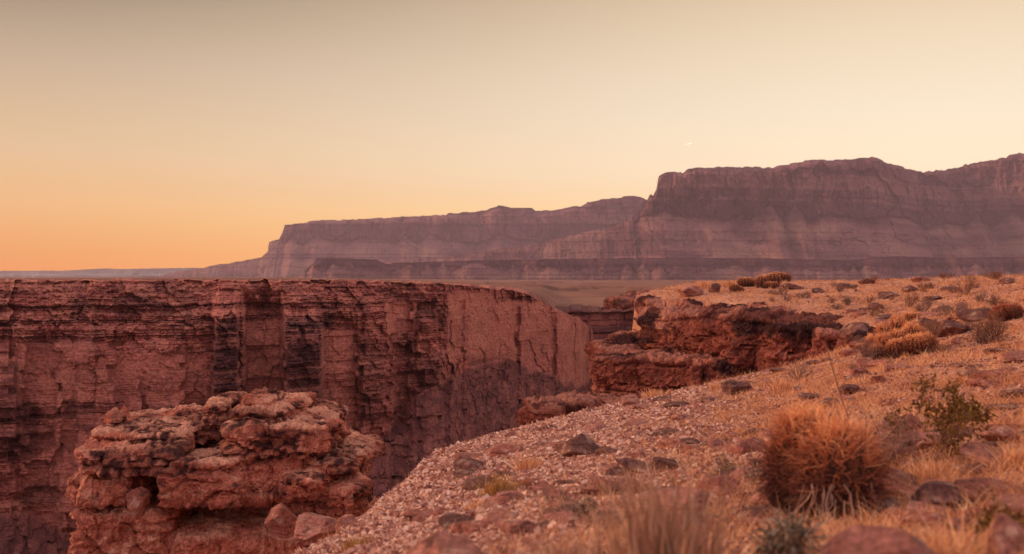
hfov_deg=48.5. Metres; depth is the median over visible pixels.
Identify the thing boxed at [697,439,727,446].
stone
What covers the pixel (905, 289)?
rock
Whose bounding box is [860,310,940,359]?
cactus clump
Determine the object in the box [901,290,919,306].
dry shrub
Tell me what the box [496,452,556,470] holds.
grass tuft
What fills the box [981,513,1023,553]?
rock
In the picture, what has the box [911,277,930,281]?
rock
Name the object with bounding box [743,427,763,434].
stone
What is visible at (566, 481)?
stone
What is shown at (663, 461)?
rock
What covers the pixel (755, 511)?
stone
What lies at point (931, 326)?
dry shrub
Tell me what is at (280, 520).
rock
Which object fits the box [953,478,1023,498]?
rock
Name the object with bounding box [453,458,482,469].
stone
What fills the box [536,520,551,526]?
stone
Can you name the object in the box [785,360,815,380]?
dry shrub
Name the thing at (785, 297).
dry shrub
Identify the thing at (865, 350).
dry shrub
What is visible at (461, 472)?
stone
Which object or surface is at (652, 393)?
grass tuft
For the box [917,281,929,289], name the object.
dry shrub
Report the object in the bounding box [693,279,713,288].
grass tuft
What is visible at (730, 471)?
stone
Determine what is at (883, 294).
rock
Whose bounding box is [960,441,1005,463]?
stone
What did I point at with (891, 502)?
stone
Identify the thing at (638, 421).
stone
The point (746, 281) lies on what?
cactus clump
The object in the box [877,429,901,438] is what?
stone
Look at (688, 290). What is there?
rock
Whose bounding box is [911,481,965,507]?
rock
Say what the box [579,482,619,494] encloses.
stone
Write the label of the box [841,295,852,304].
dry shrub
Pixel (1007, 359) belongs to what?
stone
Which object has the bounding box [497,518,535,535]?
rock
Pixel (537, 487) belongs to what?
stone
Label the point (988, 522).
sage plant
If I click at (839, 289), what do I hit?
dry shrub
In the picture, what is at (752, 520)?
stone
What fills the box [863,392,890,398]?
stone
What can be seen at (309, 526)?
rock
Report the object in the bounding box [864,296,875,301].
dry shrub
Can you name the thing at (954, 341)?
stone
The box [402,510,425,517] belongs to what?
stone
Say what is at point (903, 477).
stone
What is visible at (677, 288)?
grass tuft
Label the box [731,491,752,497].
stone
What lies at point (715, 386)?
grass tuft
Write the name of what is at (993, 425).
stone
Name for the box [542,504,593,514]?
stone
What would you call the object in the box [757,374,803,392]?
grass tuft
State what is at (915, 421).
stone
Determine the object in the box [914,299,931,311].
dry shrub
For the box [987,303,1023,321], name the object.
cactus clump
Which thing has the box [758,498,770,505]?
stone
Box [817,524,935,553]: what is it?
rock
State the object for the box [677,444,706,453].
stone
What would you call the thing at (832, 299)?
dry shrub
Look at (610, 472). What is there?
rock
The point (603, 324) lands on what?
canyon cliff
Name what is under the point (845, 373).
rock
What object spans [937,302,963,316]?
dry shrub
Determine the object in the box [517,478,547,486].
stone
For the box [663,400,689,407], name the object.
rock
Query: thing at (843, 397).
stone
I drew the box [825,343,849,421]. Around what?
dead branch
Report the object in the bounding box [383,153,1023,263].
mesa
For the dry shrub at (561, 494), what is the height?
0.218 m
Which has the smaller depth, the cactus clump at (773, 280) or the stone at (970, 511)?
the stone at (970, 511)
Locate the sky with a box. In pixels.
[0,0,1023,270]
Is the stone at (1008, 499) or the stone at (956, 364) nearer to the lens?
the stone at (1008, 499)
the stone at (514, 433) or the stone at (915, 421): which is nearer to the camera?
the stone at (915, 421)
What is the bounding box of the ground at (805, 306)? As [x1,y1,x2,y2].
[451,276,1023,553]
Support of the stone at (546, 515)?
on the ground at (805, 306)
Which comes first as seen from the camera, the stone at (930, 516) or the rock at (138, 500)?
the stone at (930, 516)
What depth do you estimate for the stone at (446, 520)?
5.97 m
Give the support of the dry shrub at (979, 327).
on the ground at (805, 306)
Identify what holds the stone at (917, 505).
on the ground at (805, 306)
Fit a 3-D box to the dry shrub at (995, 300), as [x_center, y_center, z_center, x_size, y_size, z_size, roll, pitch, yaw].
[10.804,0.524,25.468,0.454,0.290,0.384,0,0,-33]
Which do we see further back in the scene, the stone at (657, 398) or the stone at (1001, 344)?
the stone at (657, 398)
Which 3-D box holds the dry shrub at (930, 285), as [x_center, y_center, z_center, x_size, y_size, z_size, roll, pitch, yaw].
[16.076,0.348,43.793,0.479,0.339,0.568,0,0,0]
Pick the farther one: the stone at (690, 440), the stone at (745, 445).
the stone at (690, 440)
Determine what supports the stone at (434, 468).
on the ground at (805, 306)
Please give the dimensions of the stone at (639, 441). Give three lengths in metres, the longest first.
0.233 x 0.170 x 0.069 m
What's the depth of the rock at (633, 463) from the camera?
7.40 m
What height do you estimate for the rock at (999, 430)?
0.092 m
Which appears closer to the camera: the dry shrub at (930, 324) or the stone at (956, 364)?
the stone at (956, 364)
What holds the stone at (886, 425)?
on the ground at (805, 306)
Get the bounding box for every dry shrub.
[539,482,572,504]
[590,471,628,494]
[763,289,781,294]
[777,286,788,294]
[781,293,791,300]
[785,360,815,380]
[796,292,811,297]
[828,296,836,303]
[830,302,843,309]
[834,284,844,291]
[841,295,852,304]
[852,339,883,359]
[863,407,929,468]
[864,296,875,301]
[872,303,887,313]
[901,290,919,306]
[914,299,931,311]
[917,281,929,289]
[920,320,937,331]
[921,298,936,305]
[924,320,936,330]
[925,319,943,336]
[926,282,934,288]
[931,342,956,354]
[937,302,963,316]
[939,272,952,278]
[946,285,960,292]
[950,272,981,295]
[953,303,970,313]
[965,316,1006,343]
[966,321,975,330]
[966,330,993,344]
[972,310,1006,330]
[973,291,988,303]
[981,270,1007,277]
[981,319,1009,340]
[983,294,1000,305]
[990,271,1002,279]
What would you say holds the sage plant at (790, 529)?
on the ground at (805, 306)
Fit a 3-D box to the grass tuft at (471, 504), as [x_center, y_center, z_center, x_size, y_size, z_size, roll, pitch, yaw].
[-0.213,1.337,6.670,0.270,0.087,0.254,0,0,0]
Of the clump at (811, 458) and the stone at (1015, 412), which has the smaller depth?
the clump at (811, 458)
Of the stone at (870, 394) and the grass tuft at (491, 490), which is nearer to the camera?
the grass tuft at (491, 490)
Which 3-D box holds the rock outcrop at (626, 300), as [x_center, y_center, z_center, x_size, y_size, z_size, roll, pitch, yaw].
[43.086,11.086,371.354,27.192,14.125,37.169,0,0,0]
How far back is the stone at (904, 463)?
5.93 m
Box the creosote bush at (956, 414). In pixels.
[868,366,999,461]
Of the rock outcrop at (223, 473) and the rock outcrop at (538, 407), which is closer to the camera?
the rock outcrop at (223, 473)
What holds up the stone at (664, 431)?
on the ground at (805, 306)
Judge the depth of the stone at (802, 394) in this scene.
12.87 m
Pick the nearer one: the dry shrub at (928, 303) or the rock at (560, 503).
the rock at (560, 503)
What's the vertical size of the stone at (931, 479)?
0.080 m
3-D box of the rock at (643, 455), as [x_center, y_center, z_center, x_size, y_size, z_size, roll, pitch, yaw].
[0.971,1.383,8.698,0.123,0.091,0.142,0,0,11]
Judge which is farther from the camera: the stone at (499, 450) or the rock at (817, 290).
the rock at (817, 290)
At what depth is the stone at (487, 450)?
13.03 m
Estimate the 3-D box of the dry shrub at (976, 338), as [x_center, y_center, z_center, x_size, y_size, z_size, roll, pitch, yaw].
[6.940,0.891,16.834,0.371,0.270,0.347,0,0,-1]
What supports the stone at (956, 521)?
on the ground at (805, 306)
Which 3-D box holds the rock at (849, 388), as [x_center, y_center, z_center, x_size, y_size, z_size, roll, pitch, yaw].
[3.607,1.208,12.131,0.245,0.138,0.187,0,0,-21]
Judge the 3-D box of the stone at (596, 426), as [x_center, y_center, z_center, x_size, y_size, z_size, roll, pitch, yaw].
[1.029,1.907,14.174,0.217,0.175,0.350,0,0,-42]
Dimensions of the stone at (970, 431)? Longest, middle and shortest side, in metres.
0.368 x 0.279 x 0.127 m
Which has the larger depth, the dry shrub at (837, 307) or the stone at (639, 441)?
the dry shrub at (837, 307)
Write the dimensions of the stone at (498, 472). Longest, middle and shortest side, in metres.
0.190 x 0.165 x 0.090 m
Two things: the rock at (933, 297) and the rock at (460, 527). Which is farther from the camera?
the rock at (933, 297)
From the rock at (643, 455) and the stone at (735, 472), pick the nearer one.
the stone at (735, 472)
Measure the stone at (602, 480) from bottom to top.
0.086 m
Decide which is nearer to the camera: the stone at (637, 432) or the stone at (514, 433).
the stone at (637, 432)
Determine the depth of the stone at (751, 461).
6.92 m
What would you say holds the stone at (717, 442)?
on the ground at (805, 306)
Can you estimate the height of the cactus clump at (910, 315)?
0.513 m
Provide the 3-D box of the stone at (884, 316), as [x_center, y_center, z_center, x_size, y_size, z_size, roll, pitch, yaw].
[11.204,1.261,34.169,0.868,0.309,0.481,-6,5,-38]
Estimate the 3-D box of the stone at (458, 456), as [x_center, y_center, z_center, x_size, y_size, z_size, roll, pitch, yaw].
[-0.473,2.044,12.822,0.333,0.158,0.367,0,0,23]
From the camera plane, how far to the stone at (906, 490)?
5.21 m
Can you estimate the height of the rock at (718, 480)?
0.121 m
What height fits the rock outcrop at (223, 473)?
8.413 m
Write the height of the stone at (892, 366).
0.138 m
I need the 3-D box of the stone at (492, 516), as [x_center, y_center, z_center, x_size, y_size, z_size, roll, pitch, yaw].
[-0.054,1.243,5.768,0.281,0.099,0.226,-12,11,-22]
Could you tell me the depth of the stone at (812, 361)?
23.32 m
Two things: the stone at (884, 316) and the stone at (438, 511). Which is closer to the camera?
the stone at (438, 511)
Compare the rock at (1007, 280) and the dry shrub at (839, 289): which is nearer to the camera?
the rock at (1007, 280)
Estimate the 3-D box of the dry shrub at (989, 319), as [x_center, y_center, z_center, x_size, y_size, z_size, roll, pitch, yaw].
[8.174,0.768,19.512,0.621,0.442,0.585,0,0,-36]
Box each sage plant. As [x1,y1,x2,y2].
[566,487,598,517]
[714,452,740,472]
[742,463,766,483]
[744,498,828,553]
[963,494,1023,543]
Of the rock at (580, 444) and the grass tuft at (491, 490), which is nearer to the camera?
the grass tuft at (491, 490)
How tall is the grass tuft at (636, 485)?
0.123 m
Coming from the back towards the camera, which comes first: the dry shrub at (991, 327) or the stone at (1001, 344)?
the dry shrub at (991, 327)
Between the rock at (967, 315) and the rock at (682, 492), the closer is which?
the rock at (682, 492)
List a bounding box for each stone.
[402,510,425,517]
[415,511,432,519]
[428,466,444,470]
[430,507,446,515]
[438,512,475,529]
[452,468,480,477]
[453,452,480,460]
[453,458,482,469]
[462,475,501,489]
[463,478,477,490]
[482,508,523,523]
[483,443,507,453]
[484,496,512,509]
[489,445,521,456]
[491,491,531,499]
[494,471,513,476]
[503,431,517,435]
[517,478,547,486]
[525,484,557,491]
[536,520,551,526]
[537,424,557,429]
[540,489,575,498]
[541,511,587,520]
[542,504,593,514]
[547,511,585,525]
[555,480,576,484]
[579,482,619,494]
[584,423,606,430]
[586,511,625,529]
[589,475,605,480]
[592,479,616,484]
[594,447,617,454]
[601,465,613,469]
[624,418,647,425]
[625,430,642,435]
[631,404,652,409]
[635,440,653,444]
[650,429,679,436]
[652,396,671,400]
[657,437,685,448]
[670,414,693,420]
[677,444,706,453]
[682,437,701,444]
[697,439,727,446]
[698,417,715,422]
[707,438,730,448]
[717,470,733,475]
[727,432,741,438]
[729,437,765,454]
[730,465,765,482]
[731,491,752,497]
[735,505,781,519]
[738,517,768,526]
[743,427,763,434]
[749,459,765,466]
[757,429,770,438]
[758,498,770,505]
[768,367,784,372]
[779,512,811,520]
[797,392,819,400]
[806,360,821,364]
[835,395,858,402]
[836,517,864,528]
[838,349,861,357]
[844,372,871,379]
[845,308,858,312]
[852,310,865,316]
[852,357,872,367]
[858,496,900,519]
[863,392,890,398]
[867,359,896,366]
[874,313,896,319]
[874,319,888,324]
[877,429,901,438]
[877,507,925,525]
[880,417,894,428]
[880,439,912,457]
[880,469,923,487]
[883,363,910,371]
[883,484,917,499]
[884,400,899,405]
[891,414,921,431]
[897,431,938,445]
[897,460,925,469]
[898,512,947,530]
[905,500,956,517]
[913,434,957,449]
[916,311,942,319]
[920,478,954,485]
[923,396,942,403]
[930,425,976,437]
[931,306,952,311]
[940,286,949,290]
[940,517,974,530]
[942,523,969,531]
[948,362,967,366]
[949,463,997,475]
[950,339,961,344]
[953,519,971,527]
[957,370,981,377]
[959,508,984,517]
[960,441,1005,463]
[965,364,983,369]
[971,369,1011,378]
[981,441,997,445]
[982,424,1018,430]
[983,347,1008,354]
[984,403,1018,411]
[985,493,1023,515]
[990,506,1023,520]
[995,342,1016,347]
[997,350,1023,360]
[1001,356,1023,363]
[1002,367,1015,371]
[1007,409,1021,415]
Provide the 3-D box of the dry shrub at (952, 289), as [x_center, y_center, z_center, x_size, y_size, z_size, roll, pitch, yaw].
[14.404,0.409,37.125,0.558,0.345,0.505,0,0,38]
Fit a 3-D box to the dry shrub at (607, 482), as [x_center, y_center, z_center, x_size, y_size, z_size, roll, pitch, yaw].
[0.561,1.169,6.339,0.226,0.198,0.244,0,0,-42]
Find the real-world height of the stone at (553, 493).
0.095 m
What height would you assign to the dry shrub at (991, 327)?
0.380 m
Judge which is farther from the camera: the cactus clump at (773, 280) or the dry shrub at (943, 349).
the cactus clump at (773, 280)
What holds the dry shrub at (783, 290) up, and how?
on the ground at (805, 306)
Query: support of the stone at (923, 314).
on the ground at (805, 306)
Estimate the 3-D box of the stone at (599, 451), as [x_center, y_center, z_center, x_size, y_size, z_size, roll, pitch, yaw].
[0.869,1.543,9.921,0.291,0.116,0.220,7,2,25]
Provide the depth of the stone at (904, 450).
6.48 m
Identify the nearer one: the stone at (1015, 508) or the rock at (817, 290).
the stone at (1015, 508)
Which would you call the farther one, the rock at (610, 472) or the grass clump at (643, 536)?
the rock at (610, 472)
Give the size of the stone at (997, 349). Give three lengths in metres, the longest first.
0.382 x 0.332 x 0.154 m
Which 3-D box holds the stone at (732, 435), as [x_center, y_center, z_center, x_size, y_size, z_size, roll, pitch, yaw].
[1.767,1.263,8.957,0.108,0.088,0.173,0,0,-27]
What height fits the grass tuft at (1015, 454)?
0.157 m
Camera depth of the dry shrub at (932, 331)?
20.73 m
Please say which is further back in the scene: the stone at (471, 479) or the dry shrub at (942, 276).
the dry shrub at (942, 276)
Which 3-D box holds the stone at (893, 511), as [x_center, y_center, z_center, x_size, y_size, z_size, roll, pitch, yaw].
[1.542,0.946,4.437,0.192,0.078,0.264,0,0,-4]
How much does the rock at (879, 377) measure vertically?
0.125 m
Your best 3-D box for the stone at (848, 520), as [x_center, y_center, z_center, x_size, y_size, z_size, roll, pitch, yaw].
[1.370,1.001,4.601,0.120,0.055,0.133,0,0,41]
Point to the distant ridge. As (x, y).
(105, 272)
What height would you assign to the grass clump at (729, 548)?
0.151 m
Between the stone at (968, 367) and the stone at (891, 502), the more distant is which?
the stone at (968, 367)
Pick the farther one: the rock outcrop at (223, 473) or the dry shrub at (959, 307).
the dry shrub at (959, 307)
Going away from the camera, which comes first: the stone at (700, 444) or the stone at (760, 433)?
the stone at (760, 433)
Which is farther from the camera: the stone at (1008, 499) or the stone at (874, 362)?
the stone at (874, 362)
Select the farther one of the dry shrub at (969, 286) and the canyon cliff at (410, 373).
the canyon cliff at (410, 373)
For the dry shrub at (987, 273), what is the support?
on the ground at (805, 306)
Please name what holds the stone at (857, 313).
on the ground at (805, 306)
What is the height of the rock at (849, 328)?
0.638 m
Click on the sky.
(135, 134)
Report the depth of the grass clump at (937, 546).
3.02 m
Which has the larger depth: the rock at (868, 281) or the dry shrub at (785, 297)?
the rock at (868, 281)
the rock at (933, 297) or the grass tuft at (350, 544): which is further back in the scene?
the rock at (933, 297)
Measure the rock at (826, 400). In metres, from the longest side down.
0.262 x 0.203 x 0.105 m
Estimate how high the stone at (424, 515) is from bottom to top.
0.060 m
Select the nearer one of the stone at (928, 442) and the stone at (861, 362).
the stone at (928, 442)
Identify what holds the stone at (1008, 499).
on the ground at (805, 306)
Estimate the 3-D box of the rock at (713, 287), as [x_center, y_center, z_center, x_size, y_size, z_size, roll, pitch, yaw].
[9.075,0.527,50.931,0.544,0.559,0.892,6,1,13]
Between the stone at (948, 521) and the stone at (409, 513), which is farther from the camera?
the stone at (409, 513)
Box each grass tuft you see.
[324,532,378,552]
[453,497,496,510]
[472,469,541,496]
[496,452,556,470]
[624,474,657,494]
[637,387,671,396]
[672,282,692,292]
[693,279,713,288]
[707,382,720,391]
[716,280,735,286]
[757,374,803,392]
[898,452,975,481]
[977,435,1023,467]
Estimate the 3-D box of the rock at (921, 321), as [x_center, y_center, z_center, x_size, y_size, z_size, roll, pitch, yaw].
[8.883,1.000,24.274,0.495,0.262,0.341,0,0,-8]
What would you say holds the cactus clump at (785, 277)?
on the ground at (805, 306)
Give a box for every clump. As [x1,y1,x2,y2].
[502,528,605,553]
[570,454,747,553]
[674,518,757,553]
[729,283,744,292]
[736,277,755,286]
[745,391,906,525]
[754,273,781,288]
[773,271,791,280]
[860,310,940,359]
[874,506,1023,553]
[902,311,919,320]
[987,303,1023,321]
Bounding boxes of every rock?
[126,486,151,518]
[265,503,296,538]
[294,512,336,541]
[336,514,355,531]
[407,532,483,553]
[448,520,491,534]
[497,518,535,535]
[549,501,574,506]
[555,433,598,456]
[605,466,626,476]
[614,457,660,473]
[621,394,639,405]
[631,452,645,458]
[649,456,680,470]
[661,486,709,514]
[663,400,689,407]
[678,285,703,296]
[695,475,742,496]
[699,397,721,402]
[709,283,720,292]
[720,379,753,395]
[752,490,766,504]
[781,283,803,289]
[812,288,824,292]
[817,397,841,407]
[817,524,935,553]
[836,283,850,288]
[838,322,870,339]
[838,384,859,394]
[840,367,868,376]
[858,278,875,284]
[868,302,882,308]
[870,375,885,383]
[878,291,899,298]
[901,285,920,291]
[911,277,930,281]
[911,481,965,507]
[917,318,938,327]
[921,296,941,300]
[937,320,969,336]
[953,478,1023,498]
[956,307,990,321]
[964,378,998,387]
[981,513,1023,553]
[982,426,1018,440]
[998,278,1014,283]
[998,389,1023,398]
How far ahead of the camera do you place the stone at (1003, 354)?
12.60 m
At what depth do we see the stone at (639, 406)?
19.77 m
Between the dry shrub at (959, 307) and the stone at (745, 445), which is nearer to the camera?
the stone at (745, 445)
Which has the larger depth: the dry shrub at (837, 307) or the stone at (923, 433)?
the dry shrub at (837, 307)
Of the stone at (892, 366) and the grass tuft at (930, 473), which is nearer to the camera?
the grass tuft at (930, 473)
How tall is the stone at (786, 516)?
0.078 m
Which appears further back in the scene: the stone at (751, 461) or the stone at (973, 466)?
the stone at (751, 461)
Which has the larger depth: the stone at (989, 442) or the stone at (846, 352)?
the stone at (846, 352)
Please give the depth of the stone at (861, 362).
16.68 m
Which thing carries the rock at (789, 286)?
on the ground at (805, 306)
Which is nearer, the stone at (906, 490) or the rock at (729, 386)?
the stone at (906, 490)
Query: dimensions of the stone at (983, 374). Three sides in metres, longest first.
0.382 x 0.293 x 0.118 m
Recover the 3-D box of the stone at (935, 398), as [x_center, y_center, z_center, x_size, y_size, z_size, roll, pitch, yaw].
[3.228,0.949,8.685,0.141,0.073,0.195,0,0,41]
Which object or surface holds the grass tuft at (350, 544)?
on the ground at (805, 306)
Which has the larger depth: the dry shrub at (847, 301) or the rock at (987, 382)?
the dry shrub at (847, 301)
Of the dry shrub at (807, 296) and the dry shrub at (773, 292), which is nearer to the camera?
the dry shrub at (807, 296)
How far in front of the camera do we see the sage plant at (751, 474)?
6.21 m
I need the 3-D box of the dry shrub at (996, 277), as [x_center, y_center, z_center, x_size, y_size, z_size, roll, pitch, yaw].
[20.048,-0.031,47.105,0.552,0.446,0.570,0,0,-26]
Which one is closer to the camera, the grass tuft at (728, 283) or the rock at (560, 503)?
the rock at (560, 503)
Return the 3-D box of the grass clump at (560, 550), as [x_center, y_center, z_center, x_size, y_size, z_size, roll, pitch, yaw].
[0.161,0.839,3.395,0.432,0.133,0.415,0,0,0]
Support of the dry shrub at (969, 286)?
on the ground at (805, 306)
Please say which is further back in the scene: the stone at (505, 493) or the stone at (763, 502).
the stone at (505, 493)
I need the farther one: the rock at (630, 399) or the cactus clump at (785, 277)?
the cactus clump at (785, 277)
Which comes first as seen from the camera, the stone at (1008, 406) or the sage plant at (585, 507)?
the sage plant at (585, 507)
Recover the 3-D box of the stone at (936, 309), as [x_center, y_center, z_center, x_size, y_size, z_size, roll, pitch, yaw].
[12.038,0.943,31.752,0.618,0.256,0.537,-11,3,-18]
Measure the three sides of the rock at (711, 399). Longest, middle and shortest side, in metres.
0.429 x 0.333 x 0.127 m
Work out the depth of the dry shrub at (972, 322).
20.48 m
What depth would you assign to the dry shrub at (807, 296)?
45.72 m
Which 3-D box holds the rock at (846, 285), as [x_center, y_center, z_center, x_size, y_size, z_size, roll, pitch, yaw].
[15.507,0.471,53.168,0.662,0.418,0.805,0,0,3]
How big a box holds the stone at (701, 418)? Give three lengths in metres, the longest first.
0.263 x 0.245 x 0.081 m
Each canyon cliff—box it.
[0,278,592,553]
[555,304,634,339]
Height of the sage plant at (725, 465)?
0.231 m
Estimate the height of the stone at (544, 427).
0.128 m
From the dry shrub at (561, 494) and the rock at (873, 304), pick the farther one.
the rock at (873, 304)
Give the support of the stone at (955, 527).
on the ground at (805, 306)
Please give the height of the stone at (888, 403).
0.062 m
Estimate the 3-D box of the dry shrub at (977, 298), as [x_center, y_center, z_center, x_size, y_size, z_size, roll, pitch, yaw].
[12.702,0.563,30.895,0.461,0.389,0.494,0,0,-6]
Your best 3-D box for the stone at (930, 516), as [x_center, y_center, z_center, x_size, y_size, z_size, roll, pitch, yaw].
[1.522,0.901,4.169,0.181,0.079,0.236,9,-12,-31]
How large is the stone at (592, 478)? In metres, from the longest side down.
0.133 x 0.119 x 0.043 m
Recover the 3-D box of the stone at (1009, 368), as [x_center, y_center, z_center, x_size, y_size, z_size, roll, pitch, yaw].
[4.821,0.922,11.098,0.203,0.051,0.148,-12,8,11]
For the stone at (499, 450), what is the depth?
11.87 m
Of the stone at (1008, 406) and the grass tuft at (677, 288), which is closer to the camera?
the stone at (1008, 406)
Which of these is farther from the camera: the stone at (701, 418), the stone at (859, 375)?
the stone at (859, 375)
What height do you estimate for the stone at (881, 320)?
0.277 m
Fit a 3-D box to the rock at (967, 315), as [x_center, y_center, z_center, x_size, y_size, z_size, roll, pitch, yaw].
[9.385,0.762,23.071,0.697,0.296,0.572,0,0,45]
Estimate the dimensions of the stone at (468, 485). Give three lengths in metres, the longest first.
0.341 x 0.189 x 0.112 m
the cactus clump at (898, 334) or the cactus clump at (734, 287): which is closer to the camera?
the cactus clump at (898, 334)
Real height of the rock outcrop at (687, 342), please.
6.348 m
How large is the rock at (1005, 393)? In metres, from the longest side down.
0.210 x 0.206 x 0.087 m
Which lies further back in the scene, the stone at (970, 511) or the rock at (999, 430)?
the rock at (999, 430)
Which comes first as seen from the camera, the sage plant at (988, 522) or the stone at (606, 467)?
the sage plant at (988, 522)
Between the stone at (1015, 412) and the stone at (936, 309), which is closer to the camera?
the stone at (1015, 412)
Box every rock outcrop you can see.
[64,387,387,553]
[515,390,622,425]
[583,294,875,397]
[601,289,649,324]
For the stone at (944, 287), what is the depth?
39.42 m
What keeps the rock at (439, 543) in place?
on the ground at (805, 306)
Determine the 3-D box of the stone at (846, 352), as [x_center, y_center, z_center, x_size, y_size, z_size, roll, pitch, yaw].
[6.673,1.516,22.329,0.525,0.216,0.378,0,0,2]
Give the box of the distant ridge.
[0,268,199,276]
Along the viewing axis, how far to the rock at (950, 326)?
20.48 m
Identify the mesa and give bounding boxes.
[144,196,647,276]
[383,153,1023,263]
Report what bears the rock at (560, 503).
on the ground at (805, 306)
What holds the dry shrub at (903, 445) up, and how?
on the ground at (805, 306)
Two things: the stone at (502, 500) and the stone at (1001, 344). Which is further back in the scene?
the stone at (1001, 344)
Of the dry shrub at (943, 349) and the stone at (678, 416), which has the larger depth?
the dry shrub at (943, 349)
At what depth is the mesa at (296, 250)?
6419.54 m
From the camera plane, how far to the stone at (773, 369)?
24.73 m
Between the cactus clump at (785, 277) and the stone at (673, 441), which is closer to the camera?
the stone at (673, 441)
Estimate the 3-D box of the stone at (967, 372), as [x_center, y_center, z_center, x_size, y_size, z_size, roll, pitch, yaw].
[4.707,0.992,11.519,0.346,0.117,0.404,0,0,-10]
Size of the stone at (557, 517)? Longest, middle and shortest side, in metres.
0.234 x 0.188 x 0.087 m
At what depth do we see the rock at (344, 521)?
14.01 m
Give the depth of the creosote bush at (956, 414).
6.06 m
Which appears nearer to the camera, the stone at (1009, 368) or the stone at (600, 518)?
the stone at (600, 518)
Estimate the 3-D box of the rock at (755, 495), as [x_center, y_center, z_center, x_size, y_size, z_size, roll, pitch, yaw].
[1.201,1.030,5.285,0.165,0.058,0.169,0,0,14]

